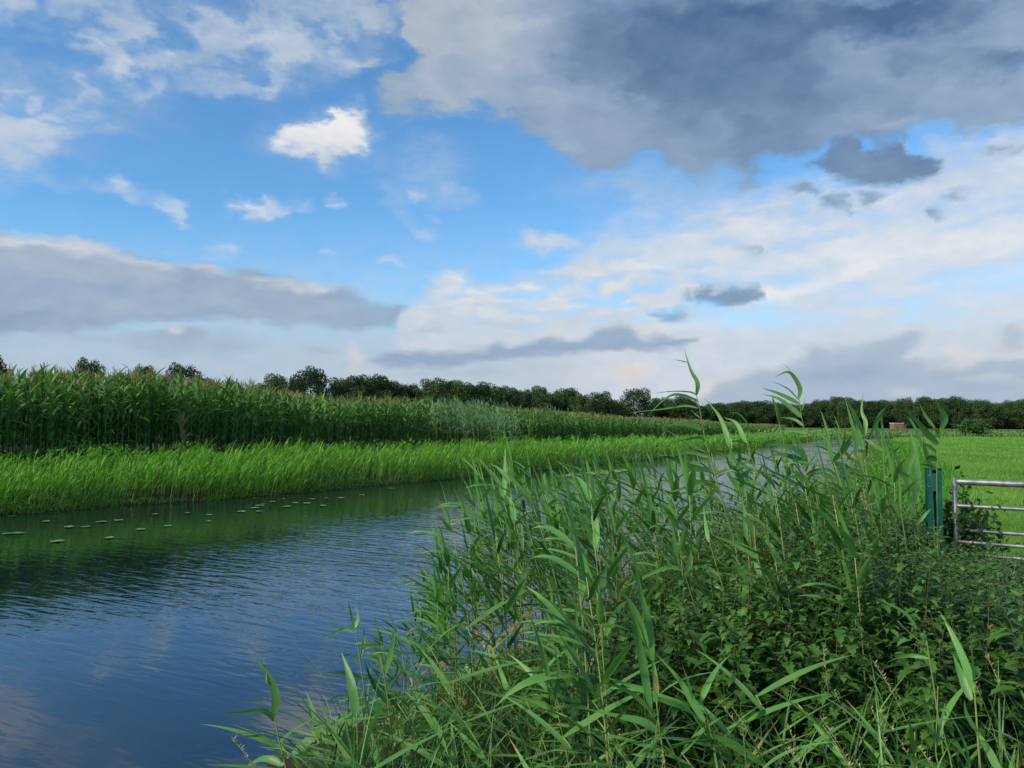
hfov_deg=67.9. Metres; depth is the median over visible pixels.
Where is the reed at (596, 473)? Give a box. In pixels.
[583,460,620,593]
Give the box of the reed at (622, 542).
[580,481,636,612]
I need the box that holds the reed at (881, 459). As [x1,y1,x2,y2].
[858,438,896,520]
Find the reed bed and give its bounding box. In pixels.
[689,439,880,548]
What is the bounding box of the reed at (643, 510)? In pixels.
[602,440,691,618]
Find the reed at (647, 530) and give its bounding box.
[627,471,660,573]
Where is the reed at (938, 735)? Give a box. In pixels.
[917,686,969,767]
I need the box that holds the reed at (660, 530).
[627,504,671,607]
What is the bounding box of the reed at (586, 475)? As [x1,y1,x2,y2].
[573,455,594,557]
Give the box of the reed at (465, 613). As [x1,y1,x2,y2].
[444,579,479,711]
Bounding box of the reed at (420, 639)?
[395,589,421,701]
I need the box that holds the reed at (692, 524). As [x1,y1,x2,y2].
[677,490,708,557]
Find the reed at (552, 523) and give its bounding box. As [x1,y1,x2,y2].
[518,500,572,649]
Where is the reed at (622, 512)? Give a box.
[602,499,635,594]
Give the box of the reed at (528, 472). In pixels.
[506,448,542,632]
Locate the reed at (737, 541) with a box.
[720,528,749,571]
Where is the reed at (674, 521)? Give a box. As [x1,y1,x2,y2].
[625,477,692,667]
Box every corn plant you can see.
[0,367,33,453]
[0,370,20,456]
[0,375,26,448]
[5,372,49,457]
[17,362,72,457]
[18,382,45,450]
[26,375,73,456]
[31,369,75,456]
[40,373,90,451]
[56,381,84,453]
[57,378,94,451]
[69,373,115,447]
[69,377,96,455]
[74,372,118,452]
[86,375,115,453]
[94,372,139,448]
[99,373,145,448]
[99,382,128,450]
[106,369,154,447]
[120,364,158,451]
[125,367,173,452]
[125,378,164,454]
[126,369,159,454]
[130,367,167,442]
[130,378,166,451]
[135,380,163,452]
[143,377,179,452]
[151,379,176,453]
[155,372,179,450]
[159,386,188,449]
[166,383,193,449]
[169,367,199,453]
[170,374,210,447]
[172,380,202,452]
[175,408,192,451]
[185,371,216,442]
[189,382,222,445]
[194,380,223,444]
[199,379,233,444]
[205,384,227,451]
[211,374,246,451]
[220,376,232,452]
[221,383,245,447]
[229,386,244,445]
[231,380,250,447]
[232,384,259,452]
[238,380,271,444]
[243,377,268,446]
[249,393,272,444]
[251,383,262,443]
[251,390,280,443]
[253,384,288,443]
[261,385,288,444]
[269,397,293,447]
[270,397,288,450]
[271,386,293,448]
[277,393,309,446]
[283,389,295,443]
[288,393,307,444]
[292,391,308,446]
[298,399,306,447]
[299,391,312,444]
[300,404,320,443]
[303,393,321,442]
[311,402,322,450]
[313,403,326,442]
[316,392,332,442]
[316,400,321,443]
[322,405,337,446]
[324,400,336,443]
[326,398,344,443]
[328,399,338,442]
[334,402,356,443]
[334,404,349,443]
[338,394,361,443]
[339,403,359,441]
[348,390,370,445]
[348,405,360,443]
[352,397,372,448]
[354,396,373,448]
[360,396,372,442]
[361,399,388,448]
[366,396,377,442]
[371,403,382,448]
[375,400,396,445]
[375,402,381,446]
[379,396,391,444]
[381,398,401,447]
[385,398,405,444]
[387,397,409,445]
[387,401,397,441]
[391,402,412,448]
[395,397,404,444]
[399,399,414,446]
[399,401,417,442]
[401,398,416,440]
[408,397,427,446]
[408,402,419,448]
[412,400,427,442]
[416,400,420,445]
[417,403,430,443]
[419,397,432,442]
[420,398,436,442]
[525,407,531,436]
[531,408,545,440]
[531,409,548,439]
[531,412,539,438]
[533,411,539,439]
[537,415,544,440]
[546,408,554,440]
[559,414,566,437]
[569,413,573,439]
[599,416,607,436]
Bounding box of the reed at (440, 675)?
[372,646,547,767]
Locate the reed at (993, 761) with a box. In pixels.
[975,732,1018,767]
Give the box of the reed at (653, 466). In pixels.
[631,444,679,573]
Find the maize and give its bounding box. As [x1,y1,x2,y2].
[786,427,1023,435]
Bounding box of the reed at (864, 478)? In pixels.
[831,452,888,537]
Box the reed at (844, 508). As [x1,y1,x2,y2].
[810,475,862,565]
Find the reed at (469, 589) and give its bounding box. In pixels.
[443,520,478,683]
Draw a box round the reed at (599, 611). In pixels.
[528,521,612,767]
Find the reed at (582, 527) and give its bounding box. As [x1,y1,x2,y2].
[558,472,590,609]
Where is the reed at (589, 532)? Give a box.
[536,458,604,671]
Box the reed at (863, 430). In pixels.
[849,390,886,541]
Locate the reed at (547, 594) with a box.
[526,538,567,657]
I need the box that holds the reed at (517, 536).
[472,505,521,658]
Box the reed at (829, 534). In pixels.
[802,505,845,642]
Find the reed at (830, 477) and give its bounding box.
[810,427,863,536]
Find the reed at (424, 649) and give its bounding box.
[371,620,501,755]
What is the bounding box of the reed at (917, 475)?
[908,435,930,563]
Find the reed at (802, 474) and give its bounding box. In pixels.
[776,450,838,572]
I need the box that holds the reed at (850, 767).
[797,734,907,767]
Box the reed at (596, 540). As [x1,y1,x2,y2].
[535,457,626,742]
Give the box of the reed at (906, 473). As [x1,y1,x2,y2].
[885,434,914,553]
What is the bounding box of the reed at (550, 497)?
[534,487,562,583]
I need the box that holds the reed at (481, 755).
[400,690,584,767]
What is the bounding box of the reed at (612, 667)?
[520,500,640,767]
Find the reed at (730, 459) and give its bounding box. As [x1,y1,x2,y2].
[713,450,737,528]
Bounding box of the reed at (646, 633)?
[587,542,698,767]
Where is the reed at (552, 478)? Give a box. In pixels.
[531,457,563,510]
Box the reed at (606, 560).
[600,531,619,609]
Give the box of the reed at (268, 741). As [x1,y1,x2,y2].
[202,712,366,767]
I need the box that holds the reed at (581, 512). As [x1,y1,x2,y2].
[568,485,597,614]
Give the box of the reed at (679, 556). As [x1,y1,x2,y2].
[648,509,682,592]
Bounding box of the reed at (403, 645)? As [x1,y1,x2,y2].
[387,610,411,694]
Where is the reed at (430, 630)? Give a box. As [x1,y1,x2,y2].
[414,586,443,687]
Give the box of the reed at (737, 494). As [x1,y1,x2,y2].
[725,489,747,527]
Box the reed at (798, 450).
[763,365,836,554]
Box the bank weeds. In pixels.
[577,440,982,619]
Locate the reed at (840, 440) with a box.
[807,416,863,520]
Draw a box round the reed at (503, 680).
[443,634,574,763]
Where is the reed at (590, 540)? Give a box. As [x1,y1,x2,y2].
[568,488,596,602]
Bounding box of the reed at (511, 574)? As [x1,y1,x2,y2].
[483,497,525,647]
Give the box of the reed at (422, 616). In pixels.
[394,593,439,724]
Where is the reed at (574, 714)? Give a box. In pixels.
[521,595,594,765]
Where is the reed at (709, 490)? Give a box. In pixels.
[702,472,742,555]
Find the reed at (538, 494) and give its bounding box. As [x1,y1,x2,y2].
[502,481,553,633]
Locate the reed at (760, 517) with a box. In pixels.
[727,474,779,567]
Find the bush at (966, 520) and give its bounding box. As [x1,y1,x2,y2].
[899,465,1020,558]
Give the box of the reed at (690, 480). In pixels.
[632,436,735,641]
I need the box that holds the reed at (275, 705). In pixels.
[217,657,286,767]
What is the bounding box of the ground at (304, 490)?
[0,432,1023,767]
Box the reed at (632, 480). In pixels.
[595,448,644,569]
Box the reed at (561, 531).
[524,474,575,614]
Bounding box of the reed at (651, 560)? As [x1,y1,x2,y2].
[605,470,664,703]
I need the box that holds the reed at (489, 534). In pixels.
[458,477,540,649]
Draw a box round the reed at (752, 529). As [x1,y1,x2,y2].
[713,513,809,742]
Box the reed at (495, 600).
[451,483,508,672]
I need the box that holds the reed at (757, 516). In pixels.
[730,496,775,566]
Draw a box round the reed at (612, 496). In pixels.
[591,457,623,618]
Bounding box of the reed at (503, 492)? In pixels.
[461,446,506,678]
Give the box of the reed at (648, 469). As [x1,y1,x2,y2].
[627,457,655,562]
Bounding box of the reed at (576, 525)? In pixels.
[542,467,595,645]
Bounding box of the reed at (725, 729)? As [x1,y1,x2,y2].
[670,684,828,767]
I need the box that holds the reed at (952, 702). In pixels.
[926,677,1023,767]
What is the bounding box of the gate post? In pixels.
[924,467,943,569]
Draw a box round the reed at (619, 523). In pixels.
[565,434,632,633]
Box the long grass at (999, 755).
[216,561,1023,767]
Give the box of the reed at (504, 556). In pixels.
[484,505,513,611]
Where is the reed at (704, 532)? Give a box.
[688,500,727,562]
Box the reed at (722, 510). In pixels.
[706,472,741,541]
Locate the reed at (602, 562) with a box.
[585,514,606,593]
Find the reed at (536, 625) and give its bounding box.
[519,579,608,758]
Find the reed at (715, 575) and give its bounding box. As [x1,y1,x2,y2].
[695,507,730,620]
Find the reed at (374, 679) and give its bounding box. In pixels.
[356,615,392,733]
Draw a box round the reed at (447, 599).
[421,537,459,686]
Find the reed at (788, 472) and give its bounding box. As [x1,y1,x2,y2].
[755,439,826,532]
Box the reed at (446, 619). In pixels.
[423,561,458,672]
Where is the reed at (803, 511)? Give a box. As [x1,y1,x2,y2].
[767,437,849,576]
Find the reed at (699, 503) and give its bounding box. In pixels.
[680,481,717,551]
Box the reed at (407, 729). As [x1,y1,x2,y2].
[317,681,462,766]
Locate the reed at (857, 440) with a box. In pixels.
[828,399,859,524]
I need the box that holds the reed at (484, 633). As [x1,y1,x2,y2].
[455,532,490,666]
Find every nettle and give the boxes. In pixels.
[466,675,519,767]
[515,649,564,767]
[525,654,579,762]
[528,637,562,757]
[529,636,562,756]
[537,651,595,767]
[566,647,605,751]
[578,643,612,737]
[579,638,624,762]
[589,625,633,767]
[592,640,634,759]
[596,590,637,722]
[598,600,640,766]
[601,634,642,759]
[608,644,659,765]
[609,597,640,726]
[613,613,659,766]
[614,581,660,713]
[621,615,676,767]
[625,585,660,677]
[632,572,660,684]
[637,599,682,745]
[649,563,672,663]
[649,586,686,677]
[650,557,686,716]
[650,569,694,722]
[652,587,710,767]
[657,572,677,691]
[657,583,707,752]
[659,604,694,696]
[659,607,697,752]
[660,590,682,715]
[666,592,690,713]
[667,556,708,754]
[668,599,718,767]
[672,551,715,720]
[673,559,701,646]
[673,560,703,685]
[673,574,709,677]
[675,568,730,757]
[680,595,720,764]
[680,601,726,762]
[681,550,705,625]
[685,569,710,698]
[686,649,736,757]
[690,585,748,750]
[693,589,748,767]
[694,560,725,649]
[695,563,728,710]
[696,570,731,750]
[700,662,752,767]
[702,552,747,697]
[704,570,733,671]
[704,615,769,767]
[705,534,734,626]
[705,597,745,733]
[709,622,759,767]
[711,539,765,686]
[712,561,731,627]
[712,592,738,662]
[713,538,739,633]
[715,576,758,721]
[716,530,736,595]
[716,544,755,670]
[718,546,743,603]
[720,576,753,699]
[721,516,740,560]
[721,552,768,742]
[724,607,753,731]
[725,549,767,669]
[725,561,776,748]
[726,606,763,757]
[727,516,755,606]
[729,571,789,743]
[730,556,768,679]
[735,589,772,708]
[737,565,765,689]
[738,653,771,766]
[742,523,769,653]
[745,568,784,711]
[746,635,791,744]
[748,552,786,730]
[748,570,782,722]
[752,521,771,579]
[752,525,783,593]
[753,567,799,767]
[753,614,802,766]
[754,609,812,753]
[756,527,796,645]
[757,567,796,700]
[759,531,800,706]
[761,523,777,584]
[761,569,796,671]
[762,571,816,748]
[767,537,795,594]
[769,524,789,560]
[770,503,787,550]
[772,523,788,567]
[773,529,812,600]
[774,585,822,763]
[778,510,796,573]
[778,529,857,743]
[779,525,827,672]
[780,591,815,715]
[781,496,804,550]
[782,551,821,646]
[782,580,823,726]
[783,534,800,614]
[786,513,807,583]
[788,583,810,687]
[788,635,839,767]
[789,609,843,730]
[790,531,842,674]
[790,623,825,740]
[791,500,825,582]
[791,534,814,601]
[792,487,831,582]
[794,515,829,666]
[796,571,843,691]
[798,526,856,701]
[799,636,843,763]
[802,602,873,764]
[803,582,848,717]
[808,557,845,690]
[809,522,849,696]
[811,645,861,766]
[812,554,844,642]
[814,586,863,749]
[817,522,853,663]
[820,557,846,626]
[822,501,852,610]
[826,545,878,733]
[827,496,843,570]
[830,551,867,674]
[831,496,875,691]
[831,547,864,653]
[831,644,875,767]
[837,517,879,732]
[839,544,899,738]
[843,568,883,750]
[843,584,890,700]
[845,526,910,741]
[846,522,879,590]
[847,538,866,622]
[850,579,908,744]
[852,496,895,573]
[853,546,890,714]
[855,547,899,693]
[855,556,926,766]
[859,493,877,535]
[859,626,908,751]
[860,510,880,562]
[860,581,890,695]
[861,558,903,699]
[863,549,895,697]
[865,540,891,612]
[866,498,931,713]
[866,543,886,591]
[866,596,915,735]
[871,549,916,648]
[874,519,901,596]
[874,559,916,718]
[877,515,893,573]
[877,517,904,565]
[877,537,899,585]
[879,558,925,720]
[879,606,941,766]
[881,517,941,703]
[883,510,929,732]
[887,537,930,681]
[888,582,917,675]
[889,528,947,673]
[891,577,955,707]
[894,610,952,762]
[895,567,933,706]
[896,551,947,722]
[899,555,925,598]
[899,669,964,767]
[902,535,927,598]
[902,604,961,766]
[904,633,960,767]
[905,527,934,592]
[906,565,949,711]
[910,533,937,592]
[910,555,952,696]
[910,576,960,697]
[913,566,949,709]
[914,543,951,610]
[915,526,970,685]
[916,566,966,695]
[917,578,965,735]
[917,610,974,762]
[921,532,951,597]
[923,552,955,607]
[927,554,967,712]
[928,529,956,603]
[928,580,964,690]
[929,532,962,622]
[929,582,963,709]
[934,605,1001,767]
[940,625,985,764]
[942,590,966,720]
[942,595,968,716]
[944,552,988,673]
[946,570,978,632]
[946,587,985,722]
[948,577,1001,731]
[949,581,985,651]
[950,558,1003,749]
[953,625,1003,747]
[955,575,988,659]
[958,552,1020,706]
[958,554,990,655]
[958,566,1010,756]
[961,579,1023,762]
[964,586,1013,743]
[967,575,1020,727]
[968,558,1008,738]
[969,625,1015,767]
[973,562,1018,729]
[982,597,1023,725]
[984,554,1023,701]
[987,587,1023,737]
[989,580,1023,752]
[993,564,1023,700]
[995,624,1023,765]
[998,585,1023,726]
[999,567,1023,743]
[1001,602,1023,721]
[1002,613,1023,736]
[1004,589,1023,754]
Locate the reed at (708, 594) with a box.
[686,573,750,708]
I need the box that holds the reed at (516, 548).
[471,452,528,658]
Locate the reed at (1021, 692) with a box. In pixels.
[984,684,1023,744]
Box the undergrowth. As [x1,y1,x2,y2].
[728,419,1023,432]
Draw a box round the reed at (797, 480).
[765,419,838,551]
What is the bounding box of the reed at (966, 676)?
[935,611,980,767]
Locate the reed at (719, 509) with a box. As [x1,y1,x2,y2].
[697,459,722,544]
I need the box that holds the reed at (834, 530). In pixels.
[779,433,896,730]
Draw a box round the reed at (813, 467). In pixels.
[772,433,816,508]
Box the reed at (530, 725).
[456,670,585,767]
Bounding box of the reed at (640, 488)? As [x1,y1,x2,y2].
[631,464,652,567]
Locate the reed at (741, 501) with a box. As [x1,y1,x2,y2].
[724,486,760,519]
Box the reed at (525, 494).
[504,471,579,742]
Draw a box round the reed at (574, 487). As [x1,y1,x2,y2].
[556,460,597,563]
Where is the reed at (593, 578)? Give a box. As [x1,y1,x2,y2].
[583,530,609,648]
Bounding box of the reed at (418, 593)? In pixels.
[395,555,439,662]
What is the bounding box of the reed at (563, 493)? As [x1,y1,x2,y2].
[546,466,597,629]
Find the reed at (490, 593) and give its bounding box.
[465,524,500,651]
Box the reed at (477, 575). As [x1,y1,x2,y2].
[452,506,508,657]
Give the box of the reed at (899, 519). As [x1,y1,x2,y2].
[882,490,903,550]
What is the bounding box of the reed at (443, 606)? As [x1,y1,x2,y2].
[398,519,446,718]
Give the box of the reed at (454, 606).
[417,579,480,739]
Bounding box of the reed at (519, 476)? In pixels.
[466,431,564,654]
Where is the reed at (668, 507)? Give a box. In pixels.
[624,440,677,558]
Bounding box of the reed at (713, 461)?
[697,452,734,549]
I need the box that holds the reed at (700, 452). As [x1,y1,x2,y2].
[632,350,744,621]
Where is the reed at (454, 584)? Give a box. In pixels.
[415,545,461,713]
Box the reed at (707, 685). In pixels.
[605,656,786,767]
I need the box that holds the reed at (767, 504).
[737,483,777,545]
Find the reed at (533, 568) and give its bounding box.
[501,506,535,659]
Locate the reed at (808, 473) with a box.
[773,437,828,552]
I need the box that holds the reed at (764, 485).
[719,419,772,525]
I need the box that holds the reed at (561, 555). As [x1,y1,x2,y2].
[517,489,567,602]
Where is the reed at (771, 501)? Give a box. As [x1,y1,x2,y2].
[754,482,776,535]
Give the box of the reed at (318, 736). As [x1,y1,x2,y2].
[224,692,396,767]
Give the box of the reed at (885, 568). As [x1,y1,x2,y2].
[834,492,895,572]
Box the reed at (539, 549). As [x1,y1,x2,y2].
[506,478,549,624]
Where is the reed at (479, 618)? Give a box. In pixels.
[418,587,561,743]
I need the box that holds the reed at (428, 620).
[409,567,443,695]
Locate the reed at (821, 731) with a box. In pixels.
[772,690,928,767]
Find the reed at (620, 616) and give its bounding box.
[574,552,626,657]
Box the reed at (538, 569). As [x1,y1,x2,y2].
[525,521,550,605]
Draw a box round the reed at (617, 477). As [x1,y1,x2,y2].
[597,467,630,581]
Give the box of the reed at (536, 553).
[504,526,551,653]
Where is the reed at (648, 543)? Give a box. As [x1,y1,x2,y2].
[630,502,659,570]
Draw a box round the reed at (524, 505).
[486,453,544,644]
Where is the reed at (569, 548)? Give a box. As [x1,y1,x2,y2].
[551,490,584,619]
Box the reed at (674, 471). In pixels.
[649,448,695,570]
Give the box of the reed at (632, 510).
[615,489,642,561]
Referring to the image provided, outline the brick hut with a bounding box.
[889,423,905,428]
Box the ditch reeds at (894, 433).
[753,427,1023,441]
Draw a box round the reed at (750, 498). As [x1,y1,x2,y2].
[696,436,758,593]
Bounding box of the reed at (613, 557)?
[585,533,632,670]
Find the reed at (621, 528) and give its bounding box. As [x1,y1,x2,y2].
[595,475,630,577]
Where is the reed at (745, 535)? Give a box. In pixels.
[703,498,755,678]
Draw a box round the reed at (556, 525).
[515,465,581,673]
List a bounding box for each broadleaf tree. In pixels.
[0,355,12,375]
[73,357,105,376]
[135,364,155,381]
[165,362,201,384]
[196,376,215,386]
[263,373,292,392]
[287,365,337,400]
[327,377,352,401]
[343,374,376,401]
[365,373,397,401]
[387,380,406,403]
[403,383,420,402]
[415,377,447,405]
[441,379,463,404]
[448,380,479,408]
[464,384,487,407]
[477,381,495,405]
[487,385,511,409]
[498,387,522,410]
[516,389,532,411]
[528,385,552,411]
[540,391,564,410]
[552,387,582,413]
[569,392,594,414]
[590,391,614,415]
[608,399,629,417]
[619,387,656,417]
[645,397,668,417]
[655,397,676,418]
[665,396,704,419]
[686,405,714,420]
[703,402,733,421]
[725,401,753,423]
[742,401,760,423]
[749,400,775,423]
[766,402,781,424]
[775,405,799,427]
[794,404,816,427]
[808,399,835,427]
[824,396,846,426]
[836,399,860,427]
[849,400,867,427]
[860,400,893,425]
[877,400,903,426]
[892,396,918,427]
[912,396,935,427]
[925,397,954,426]
[946,395,969,428]
[962,400,991,422]
[973,399,990,425]
[980,402,1008,429]
[999,399,1020,428]
[1011,398,1023,429]
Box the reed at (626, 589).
[585,494,633,662]
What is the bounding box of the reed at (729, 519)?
[709,491,731,548]
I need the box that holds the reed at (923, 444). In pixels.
[906,414,935,553]
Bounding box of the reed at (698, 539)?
[664,493,702,610]
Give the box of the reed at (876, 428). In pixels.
[864,408,899,563]
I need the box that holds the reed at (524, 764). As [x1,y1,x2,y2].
[465,738,561,767]
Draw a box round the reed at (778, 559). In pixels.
[724,462,792,650]
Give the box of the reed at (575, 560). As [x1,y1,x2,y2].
[570,516,589,621]
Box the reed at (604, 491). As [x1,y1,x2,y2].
[571,461,620,600]
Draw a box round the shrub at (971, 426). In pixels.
[951,417,992,436]
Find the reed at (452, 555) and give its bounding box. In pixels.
[408,485,476,720]
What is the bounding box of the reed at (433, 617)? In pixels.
[400,546,454,734]
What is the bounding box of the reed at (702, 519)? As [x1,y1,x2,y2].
[682,462,714,559]
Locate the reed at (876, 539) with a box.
[807,443,885,631]
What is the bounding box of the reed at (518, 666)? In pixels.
[469,642,623,767]
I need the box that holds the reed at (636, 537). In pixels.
[623,495,651,576]
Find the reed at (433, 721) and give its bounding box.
[378,692,500,767]
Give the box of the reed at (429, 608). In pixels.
[411,596,436,674]
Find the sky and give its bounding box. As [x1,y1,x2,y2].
[0,0,1023,415]
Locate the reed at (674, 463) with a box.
[652,449,723,562]
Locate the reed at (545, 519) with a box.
[515,460,567,639]
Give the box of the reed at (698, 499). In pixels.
[678,487,702,538]
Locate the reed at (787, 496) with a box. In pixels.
[780,478,799,522]
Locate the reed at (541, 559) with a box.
[520,498,563,633]
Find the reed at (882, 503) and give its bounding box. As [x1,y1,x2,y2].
[845,473,919,571]
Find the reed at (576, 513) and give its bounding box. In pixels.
[541,477,586,649]
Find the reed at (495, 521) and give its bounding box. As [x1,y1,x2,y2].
[459,497,515,638]
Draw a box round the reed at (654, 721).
[564,672,753,767]
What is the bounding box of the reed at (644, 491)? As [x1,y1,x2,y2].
[622,472,660,569]
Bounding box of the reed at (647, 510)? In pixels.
[632,484,664,566]
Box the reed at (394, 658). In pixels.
[374,619,413,703]
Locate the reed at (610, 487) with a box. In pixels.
[597,482,624,576]
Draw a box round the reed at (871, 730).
[794,683,985,767]
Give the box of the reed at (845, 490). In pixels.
[820,464,886,574]
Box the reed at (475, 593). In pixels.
[451,534,490,684]
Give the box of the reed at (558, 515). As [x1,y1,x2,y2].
[523,482,585,633]
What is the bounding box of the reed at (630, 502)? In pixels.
[606,453,647,558]
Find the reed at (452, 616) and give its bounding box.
[418,548,472,712]
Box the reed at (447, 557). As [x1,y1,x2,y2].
[403,521,475,712]
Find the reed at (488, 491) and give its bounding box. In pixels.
[438,457,514,658]
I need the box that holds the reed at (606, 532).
[576,497,613,608]
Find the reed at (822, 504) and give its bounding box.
[782,475,850,581]
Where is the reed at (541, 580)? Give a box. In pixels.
[526,539,558,638]
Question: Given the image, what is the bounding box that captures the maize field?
[0,363,787,455]
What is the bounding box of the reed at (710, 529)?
[693,506,718,556]
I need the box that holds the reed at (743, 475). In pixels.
[706,400,757,574]
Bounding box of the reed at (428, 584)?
[407,519,454,708]
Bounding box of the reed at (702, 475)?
[678,448,720,559]
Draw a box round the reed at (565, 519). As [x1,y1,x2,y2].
[537,495,597,667]
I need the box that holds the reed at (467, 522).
[421,487,495,686]
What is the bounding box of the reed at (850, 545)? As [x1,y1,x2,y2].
[785,495,885,763]
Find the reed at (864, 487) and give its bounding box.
[811,422,876,515]
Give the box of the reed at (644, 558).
[624,518,648,594]
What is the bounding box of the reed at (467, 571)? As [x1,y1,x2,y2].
[431,542,479,681]
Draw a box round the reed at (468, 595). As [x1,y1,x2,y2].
[437,466,495,677]
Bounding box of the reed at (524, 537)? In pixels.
[489,471,531,639]
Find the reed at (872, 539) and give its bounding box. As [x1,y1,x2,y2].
[851,489,916,585]
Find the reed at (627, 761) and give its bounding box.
[562,719,670,767]
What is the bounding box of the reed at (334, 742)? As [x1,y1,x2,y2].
[251,688,423,767]
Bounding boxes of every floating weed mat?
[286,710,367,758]
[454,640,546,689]
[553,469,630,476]
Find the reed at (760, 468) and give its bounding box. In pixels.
[723,443,769,526]
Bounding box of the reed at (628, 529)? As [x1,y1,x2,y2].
[616,506,641,592]
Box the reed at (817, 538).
[795,505,838,598]
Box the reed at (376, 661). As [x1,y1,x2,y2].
[358,618,388,730]
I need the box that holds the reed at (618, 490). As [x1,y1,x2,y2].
[573,439,626,612]
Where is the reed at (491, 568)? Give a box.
[467,506,504,672]
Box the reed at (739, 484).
[713,472,747,527]
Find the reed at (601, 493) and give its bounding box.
[576,468,616,557]
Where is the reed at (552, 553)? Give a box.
[537,483,578,654]
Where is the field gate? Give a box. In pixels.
[952,478,1023,560]
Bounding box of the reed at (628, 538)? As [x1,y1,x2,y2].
[615,520,631,569]
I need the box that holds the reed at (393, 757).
[286,724,476,767]
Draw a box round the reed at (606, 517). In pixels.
[588,486,611,558]
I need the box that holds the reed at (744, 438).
[714,412,770,563]
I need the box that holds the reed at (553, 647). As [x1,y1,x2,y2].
[518,563,576,758]
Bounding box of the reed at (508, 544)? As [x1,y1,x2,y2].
[464,495,516,674]
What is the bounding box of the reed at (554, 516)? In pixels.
[515,491,588,648]
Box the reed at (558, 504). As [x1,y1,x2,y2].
[539,478,576,591]
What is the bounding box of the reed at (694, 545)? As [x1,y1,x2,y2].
[684,518,698,574]
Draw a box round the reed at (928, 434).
[904,398,947,569]
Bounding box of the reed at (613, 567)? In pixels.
[543,448,631,700]
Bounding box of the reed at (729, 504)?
[714,483,737,525]
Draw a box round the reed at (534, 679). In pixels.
[495,459,591,767]
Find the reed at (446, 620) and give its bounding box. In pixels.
[438,568,447,667]
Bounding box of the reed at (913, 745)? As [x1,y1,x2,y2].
[888,718,945,767]
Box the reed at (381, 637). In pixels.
[358,617,395,729]
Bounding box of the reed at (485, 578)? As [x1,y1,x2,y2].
[461,536,512,679]
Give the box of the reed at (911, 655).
[875,598,945,766]
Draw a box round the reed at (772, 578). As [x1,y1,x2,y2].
[733,508,825,736]
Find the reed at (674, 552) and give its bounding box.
[621,527,731,721]
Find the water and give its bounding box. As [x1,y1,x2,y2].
[0,438,891,767]
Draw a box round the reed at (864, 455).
[831,420,882,523]
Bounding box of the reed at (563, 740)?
[500,688,666,767]
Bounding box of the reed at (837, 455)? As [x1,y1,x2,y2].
[784,410,887,571]
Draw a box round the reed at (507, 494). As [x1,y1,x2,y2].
[483,483,546,640]
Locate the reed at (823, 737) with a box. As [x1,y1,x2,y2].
[719,718,859,767]
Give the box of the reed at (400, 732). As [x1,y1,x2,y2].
[348,667,430,764]
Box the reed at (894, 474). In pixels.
[853,437,948,571]
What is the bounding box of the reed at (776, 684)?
[697,650,876,767]
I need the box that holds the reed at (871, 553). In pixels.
[842,529,880,591]
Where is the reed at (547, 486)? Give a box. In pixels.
[511,472,571,608]
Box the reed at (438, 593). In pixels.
[394,560,475,744]
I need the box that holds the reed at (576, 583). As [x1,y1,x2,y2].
[553,536,596,632]
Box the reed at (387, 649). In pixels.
[366,601,401,719]
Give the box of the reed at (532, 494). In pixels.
[502,464,558,646]
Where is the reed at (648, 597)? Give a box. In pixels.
[591,530,665,734]
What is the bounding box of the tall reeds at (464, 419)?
[369,394,580,446]
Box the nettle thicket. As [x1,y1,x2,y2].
[411,483,1023,767]
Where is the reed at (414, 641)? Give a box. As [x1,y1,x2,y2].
[400,602,430,673]
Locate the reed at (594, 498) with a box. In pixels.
[554,459,651,674]
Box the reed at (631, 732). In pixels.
[519,656,694,767]
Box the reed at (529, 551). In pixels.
[505,494,548,654]
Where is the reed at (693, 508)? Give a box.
[661,484,720,576]
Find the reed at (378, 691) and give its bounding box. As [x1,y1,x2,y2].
[326,628,410,767]
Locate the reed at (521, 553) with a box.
[490,518,524,656]
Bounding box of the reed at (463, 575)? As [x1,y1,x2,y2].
[440,520,494,685]
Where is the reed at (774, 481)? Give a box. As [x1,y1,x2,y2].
[744,426,793,517]
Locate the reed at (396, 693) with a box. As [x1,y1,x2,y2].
[373,624,416,767]
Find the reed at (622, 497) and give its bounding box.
[593,453,639,586]
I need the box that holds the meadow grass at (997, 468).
[889,436,1023,568]
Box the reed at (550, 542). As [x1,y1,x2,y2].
[530,491,567,616]
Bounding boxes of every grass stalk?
[232,735,255,767]
[392,658,426,737]
[607,715,627,756]
[719,700,758,767]
[727,701,763,761]
[786,724,801,766]
[786,746,806,767]
[819,716,851,767]
[822,648,832,766]
[832,742,852,767]
[833,689,862,767]
[856,483,878,557]
[867,705,892,765]
[873,660,921,764]
[878,709,914,767]
[918,744,936,767]
[975,676,1002,765]
[985,652,1023,765]
[987,624,1023,693]
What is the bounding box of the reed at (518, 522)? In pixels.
[479,486,539,654]
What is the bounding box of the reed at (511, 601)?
[450,486,526,731]
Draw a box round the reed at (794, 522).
[771,459,831,636]
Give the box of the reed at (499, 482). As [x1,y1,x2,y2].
[490,470,536,666]
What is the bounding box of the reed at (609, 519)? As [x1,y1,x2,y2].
[587,472,621,593]
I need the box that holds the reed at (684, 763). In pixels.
[579,715,785,767]
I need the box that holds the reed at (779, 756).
[763,741,842,767]
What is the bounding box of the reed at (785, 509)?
[755,480,794,547]
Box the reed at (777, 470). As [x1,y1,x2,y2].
[755,447,791,524]
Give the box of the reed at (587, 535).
[560,471,606,616]
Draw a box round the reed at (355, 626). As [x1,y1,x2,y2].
[316,602,384,766]
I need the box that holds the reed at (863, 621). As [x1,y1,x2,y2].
[829,547,893,737]
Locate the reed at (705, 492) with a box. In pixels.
[683,447,722,548]
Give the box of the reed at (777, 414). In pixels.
[760,397,799,546]
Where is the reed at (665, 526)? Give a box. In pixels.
[641,480,693,586]
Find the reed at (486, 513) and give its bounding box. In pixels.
[451,495,504,646]
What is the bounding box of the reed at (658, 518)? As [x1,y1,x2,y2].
[631,470,667,578]
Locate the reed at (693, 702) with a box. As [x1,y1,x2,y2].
[655,653,768,767]

